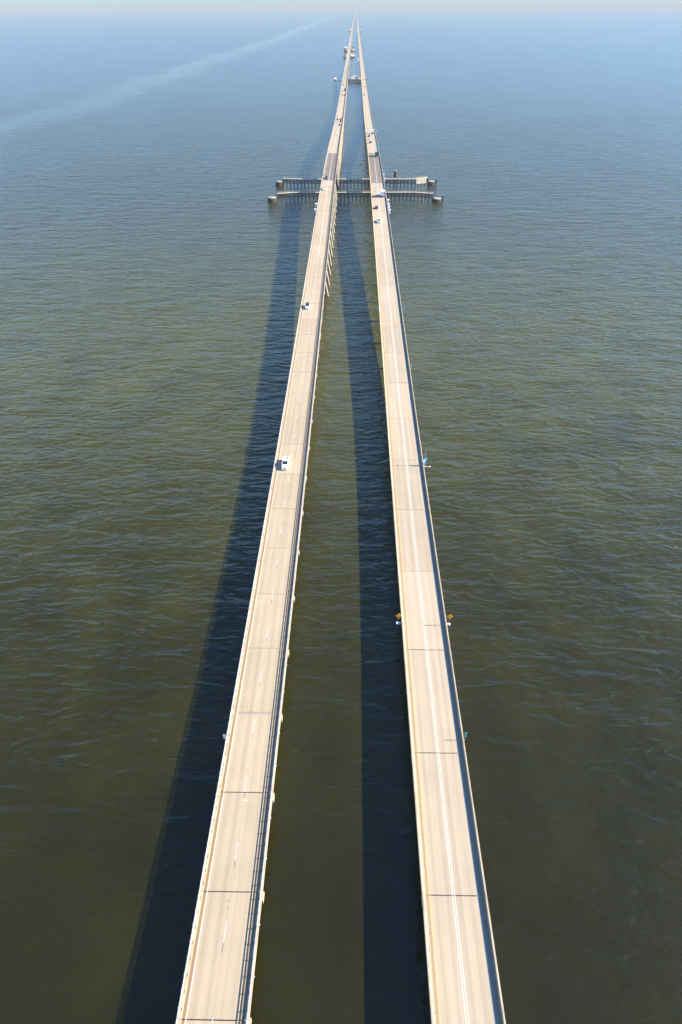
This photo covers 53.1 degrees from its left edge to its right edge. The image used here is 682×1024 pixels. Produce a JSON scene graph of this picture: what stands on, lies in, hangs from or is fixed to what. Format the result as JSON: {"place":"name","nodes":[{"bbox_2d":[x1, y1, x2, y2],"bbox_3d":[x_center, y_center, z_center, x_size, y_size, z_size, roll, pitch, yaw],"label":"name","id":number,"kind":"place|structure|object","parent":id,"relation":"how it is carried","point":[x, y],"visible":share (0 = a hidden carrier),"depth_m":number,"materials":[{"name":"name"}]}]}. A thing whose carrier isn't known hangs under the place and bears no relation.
{"place":"outdoors","nodes":[
{"label":"outdoors","id":0,"kind":"place"},
{"bbox_2d":[0,6,681,1023],"bbox_3d":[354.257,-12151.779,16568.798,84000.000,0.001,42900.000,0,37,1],"label":"water","id":1,"kind":"structure","parent":0,"point":[154,250],"depth_m":207.57,"materials":[{"name":"green liquid"}]},
{"bbox_2d":[176,11,354,1023],"bbox_3d":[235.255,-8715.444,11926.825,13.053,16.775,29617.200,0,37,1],"label":"causeway bridge","id":2,"kind":"structure","parent":1,"relation":"on","point":[218,980],"depth_m":134.60,"materials":[{"name":"concrete"}]},
{"bbox_2d":[281,456,288,469],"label":"pickup truck","id":3,"kind":"object","parent":2,"relation":"on","point":[285,462],"visible":1,"depth_m":206.35,"materials":[{"name":"white paint"}]},
{"bbox_2d":[305,302,309,308],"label":"car","id":4,"kind":"object","parent":2,"relation":"on","point":[307,306],"visible":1,"depth_m":306.55,"materials":[{"name":"white paint"}]},
{"bbox_2d":[267,196,276,202],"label":"mooring dolphin","id":5,"kind":"object","parent":1,"relation":"in","point":[271,199],"visible":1,"depth_m":506.97,"materials":[{"name":"concrete"}]},
{"bbox_2d":[276,180,282,185],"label":"mooring dolphin","id":6,"kind":"object","parent":1,"relation":"in","point":[279,182],"visible":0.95,"depth_m":553.18,"materials":[{"name":"concrete"}]},
{"bbox_2d":[348,77,360,82],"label":"crossover platform","id":7,"kind":"structure","parent":1,"relation":"in","point":[355,79],"depth_m":1286.95,"materials":[{"name":"concrete"}]},
{"bbox_2d":[277,190,432,200],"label":"channel fender","id":8,"kind":"object","parent":1,"relation":"in","point":[367,194],"visible":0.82,"depth_m":511.83,"materials":[{"name":"grey wood"}]},
{"bbox_2d":[283,176,427,185],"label":"channel fender","id":9,"kind":"object","parent":1,"relation":"in","point":[343,182],"visible":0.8,"depth_m":551.90,"materials":[{"name":"grey wood"}]},
{"bbox_2d":[356,11,505,1023],"bbox_3d":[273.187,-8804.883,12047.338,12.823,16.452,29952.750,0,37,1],"label":"causeway bridge","id":10,"kind":"structure","parent":1,"relation":"on","point":[464,987],"depth_m":133.70,"materials":[{"name":"concrete"}]},
{"bbox_2d":[419,453,429,468],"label":"camera mast","id":11,"kind":"object","parent":10,"relation":"on","point":[425,458],"visible":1,"depth_m":206.56,"materials":[{"name":"metal"}]},
{"bbox_2d":[447,614,452,627],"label":"warning sign","id":12,"kind":"object","parent":10,"relation":"attached to","point":[449,617],"visible":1,"depth_m":153.43,"materials":[{"name":"metal"}]},
{"bbox_2d":[427,179,434,184],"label":"mooring dolphin","id":13,"kind":"object","parent":1,"relation":"in","point":[431,182],"visible":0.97,"depth_m":554.25,"materials":[{"name":"concrete"}]},
{"bbox_2d":[432,197,441,202],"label":"mooring dolphin","id":14,"kind":"object","parent":1,"relation":"in","point":[436,199],"visible":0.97,"depth_m":505.18,"materials":[{"name":"concrete"}]},
{"bbox_2d":[0,0,681,9],"label":"sky","id":15,"kind":"structure","parent":0,"point":[4,4],"materials":[{"name":"blue"}]}
]}

